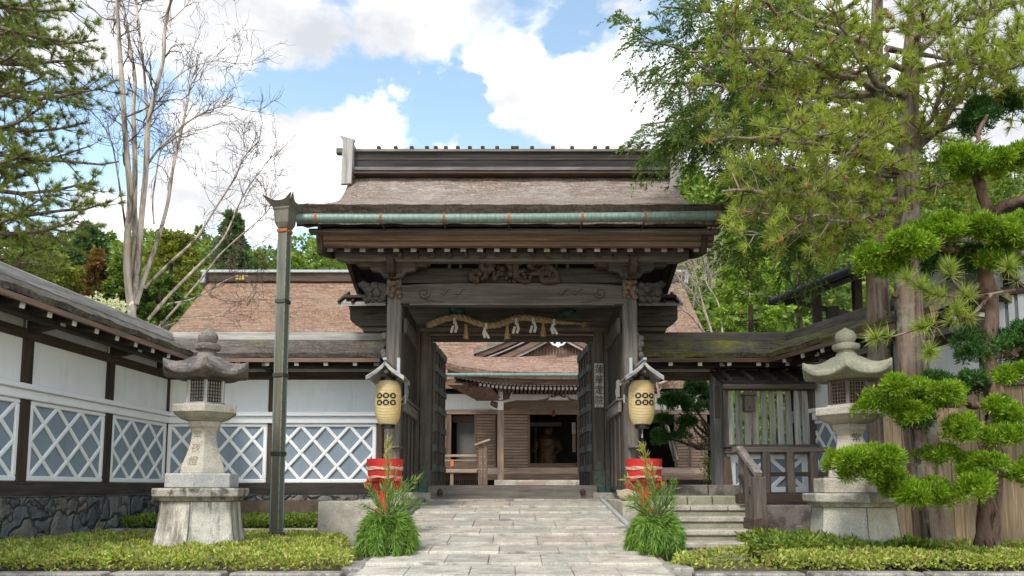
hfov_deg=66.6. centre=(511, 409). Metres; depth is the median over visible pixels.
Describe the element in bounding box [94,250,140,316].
conifer
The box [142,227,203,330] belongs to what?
broadleaf tree
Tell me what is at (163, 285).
broadleaf tree
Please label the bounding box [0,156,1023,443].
forest
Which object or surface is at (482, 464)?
stair post
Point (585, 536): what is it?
stone path
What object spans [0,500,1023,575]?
ground
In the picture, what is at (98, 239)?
conifer
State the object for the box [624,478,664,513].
tub stand
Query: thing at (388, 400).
paper lantern
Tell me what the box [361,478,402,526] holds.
tub stand
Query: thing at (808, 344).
plaster wall
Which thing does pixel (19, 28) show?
pine tree
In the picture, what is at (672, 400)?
dark juniper
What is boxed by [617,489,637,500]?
boulder
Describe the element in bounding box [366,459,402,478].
red tub
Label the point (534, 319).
straw rope
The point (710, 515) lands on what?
stone steps
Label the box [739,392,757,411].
letter box
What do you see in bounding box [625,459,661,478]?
red tub
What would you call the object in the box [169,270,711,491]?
temple hall
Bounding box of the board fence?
[883,379,1023,558]
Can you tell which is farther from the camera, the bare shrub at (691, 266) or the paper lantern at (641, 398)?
the bare shrub at (691, 266)
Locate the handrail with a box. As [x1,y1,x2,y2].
[731,446,835,532]
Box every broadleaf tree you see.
[25,247,87,294]
[136,269,184,325]
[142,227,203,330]
[705,256,796,443]
[753,244,852,328]
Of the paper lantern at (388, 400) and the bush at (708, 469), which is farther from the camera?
the bush at (708, 469)
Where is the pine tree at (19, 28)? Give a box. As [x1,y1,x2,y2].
[0,0,132,282]
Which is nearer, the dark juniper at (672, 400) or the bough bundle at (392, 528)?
the bough bundle at (392, 528)
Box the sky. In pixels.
[0,0,1023,260]
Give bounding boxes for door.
[431,342,446,484]
[457,422,473,461]
[577,342,592,484]
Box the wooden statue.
[531,426,562,462]
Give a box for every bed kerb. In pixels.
[0,571,343,575]
[109,528,316,531]
[341,561,364,575]
[666,562,693,575]
[692,571,1023,575]
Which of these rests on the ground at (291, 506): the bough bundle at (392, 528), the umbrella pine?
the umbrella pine
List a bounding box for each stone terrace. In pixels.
[317,499,418,548]
[605,499,661,522]
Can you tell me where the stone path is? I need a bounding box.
[354,498,673,575]
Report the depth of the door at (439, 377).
14.97 m
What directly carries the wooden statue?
on the temple hall
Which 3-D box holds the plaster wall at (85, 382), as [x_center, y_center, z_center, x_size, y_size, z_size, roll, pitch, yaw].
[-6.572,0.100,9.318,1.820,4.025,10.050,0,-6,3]
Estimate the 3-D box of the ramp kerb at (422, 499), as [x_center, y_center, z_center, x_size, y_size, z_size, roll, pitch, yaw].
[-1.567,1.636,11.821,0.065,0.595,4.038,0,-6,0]
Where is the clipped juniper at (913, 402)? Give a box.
[819,86,1023,563]
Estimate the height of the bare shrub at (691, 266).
3.779 m
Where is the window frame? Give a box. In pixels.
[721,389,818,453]
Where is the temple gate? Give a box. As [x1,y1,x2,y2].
[296,136,727,500]
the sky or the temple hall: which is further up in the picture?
the sky
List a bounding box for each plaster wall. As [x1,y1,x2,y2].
[0,261,193,539]
[157,332,385,499]
[638,332,818,493]
[761,272,1011,477]
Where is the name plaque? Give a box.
[594,363,603,406]
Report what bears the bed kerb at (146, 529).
on the ground at (291, 506)
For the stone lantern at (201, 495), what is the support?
on the ground at (291, 506)
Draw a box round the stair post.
[474,438,490,484]
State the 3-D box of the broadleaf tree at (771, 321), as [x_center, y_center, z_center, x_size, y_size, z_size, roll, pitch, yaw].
[5.805,-0.880,18.674,2.242,5.848,2.092,0,-6,0]
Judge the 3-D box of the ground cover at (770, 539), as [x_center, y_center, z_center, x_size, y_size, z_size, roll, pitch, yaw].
[3.763,1.589,9.288,1.908,0.410,1.834,0,-6,0]
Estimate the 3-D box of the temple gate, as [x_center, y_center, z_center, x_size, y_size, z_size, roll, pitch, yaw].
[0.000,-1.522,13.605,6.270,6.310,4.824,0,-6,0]
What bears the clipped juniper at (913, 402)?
on the ground at (291, 506)
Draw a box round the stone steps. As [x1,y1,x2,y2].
[649,485,760,559]
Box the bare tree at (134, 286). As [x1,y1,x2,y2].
[55,0,328,329]
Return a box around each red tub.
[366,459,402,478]
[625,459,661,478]
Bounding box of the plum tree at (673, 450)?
[654,381,687,460]
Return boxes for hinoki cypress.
[596,0,959,444]
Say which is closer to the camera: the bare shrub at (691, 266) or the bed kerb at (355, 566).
the bed kerb at (355, 566)
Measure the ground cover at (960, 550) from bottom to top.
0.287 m
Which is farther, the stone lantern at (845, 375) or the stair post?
the stair post
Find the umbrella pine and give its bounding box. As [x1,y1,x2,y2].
[684,0,1023,540]
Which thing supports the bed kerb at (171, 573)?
on the ground at (291, 506)
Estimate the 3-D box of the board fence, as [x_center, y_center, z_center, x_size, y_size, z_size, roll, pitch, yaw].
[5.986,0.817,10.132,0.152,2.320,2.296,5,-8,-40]
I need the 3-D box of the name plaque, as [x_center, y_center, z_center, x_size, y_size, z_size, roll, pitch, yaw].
[1.570,-0.438,14.069,0.165,0.799,0.060,0,-6,0]
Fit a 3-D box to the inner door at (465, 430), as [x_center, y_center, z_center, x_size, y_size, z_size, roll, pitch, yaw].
[-1.482,1.154,25.538,0.655,1.489,0.050,0,-6,0]
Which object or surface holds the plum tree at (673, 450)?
on the courtyard gravel
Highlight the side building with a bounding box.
[768,203,1023,323]
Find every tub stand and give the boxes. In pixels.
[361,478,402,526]
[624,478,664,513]
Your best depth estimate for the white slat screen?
10.36 m
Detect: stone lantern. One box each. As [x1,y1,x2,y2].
[151,328,249,562]
[802,328,908,566]
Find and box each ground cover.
[0,528,362,570]
[119,511,317,527]
[666,537,1023,570]
[734,526,941,565]
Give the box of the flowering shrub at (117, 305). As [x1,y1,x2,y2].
[85,291,133,312]
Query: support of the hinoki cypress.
on the ground at (291, 506)
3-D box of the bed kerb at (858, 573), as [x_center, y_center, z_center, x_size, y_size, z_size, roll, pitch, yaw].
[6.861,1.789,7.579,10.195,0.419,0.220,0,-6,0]
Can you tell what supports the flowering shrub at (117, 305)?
on the ground at (291, 506)
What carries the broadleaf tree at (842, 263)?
on the courtyard gravel
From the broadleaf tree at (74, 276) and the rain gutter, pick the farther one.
the broadleaf tree at (74, 276)
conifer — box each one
[55,218,111,283]
[78,246,115,308]
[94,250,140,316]
[208,208,253,269]
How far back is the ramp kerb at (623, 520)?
11.78 m
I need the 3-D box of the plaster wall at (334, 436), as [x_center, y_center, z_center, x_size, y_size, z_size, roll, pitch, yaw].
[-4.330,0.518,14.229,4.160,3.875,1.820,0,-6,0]
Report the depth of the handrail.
10.76 m
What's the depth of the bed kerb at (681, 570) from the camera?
7.66 m
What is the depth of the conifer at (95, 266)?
34.47 m
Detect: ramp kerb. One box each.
[406,497,424,514]
[599,497,630,527]
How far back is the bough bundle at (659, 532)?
8.56 m
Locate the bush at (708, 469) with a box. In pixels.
[692,444,711,484]
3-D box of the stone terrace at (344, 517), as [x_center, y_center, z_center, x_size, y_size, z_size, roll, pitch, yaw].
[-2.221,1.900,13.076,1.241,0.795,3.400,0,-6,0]
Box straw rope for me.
[426,313,589,340]
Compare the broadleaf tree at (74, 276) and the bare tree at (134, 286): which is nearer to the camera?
the bare tree at (134, 286)
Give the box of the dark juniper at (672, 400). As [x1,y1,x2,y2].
[649,381,710,455]
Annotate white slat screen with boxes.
[891,284,1023,377]
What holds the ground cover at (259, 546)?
on the ground at (291, 506)
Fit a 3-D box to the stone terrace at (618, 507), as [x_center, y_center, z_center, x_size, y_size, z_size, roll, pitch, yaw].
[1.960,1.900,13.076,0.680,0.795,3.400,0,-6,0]
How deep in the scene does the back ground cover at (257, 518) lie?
12.57 m
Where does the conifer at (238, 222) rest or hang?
on the hill
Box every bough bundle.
[351,435,424,559]
[621,441,688,561]
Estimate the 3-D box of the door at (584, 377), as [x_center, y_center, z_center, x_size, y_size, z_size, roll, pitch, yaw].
[1.428,0.216,15.121,0.120,2.814,1.460,0,-6,-3]
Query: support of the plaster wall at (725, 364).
on the stone terrace at (618, 507)
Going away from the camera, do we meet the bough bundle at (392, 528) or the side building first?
the bough bundle at (392, 528)
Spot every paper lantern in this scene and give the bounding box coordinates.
[366,357,409,448]
[620,357,663,448]
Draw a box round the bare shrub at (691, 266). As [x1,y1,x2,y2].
[666,226,774,331]
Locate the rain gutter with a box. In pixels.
[262,192,721,543]

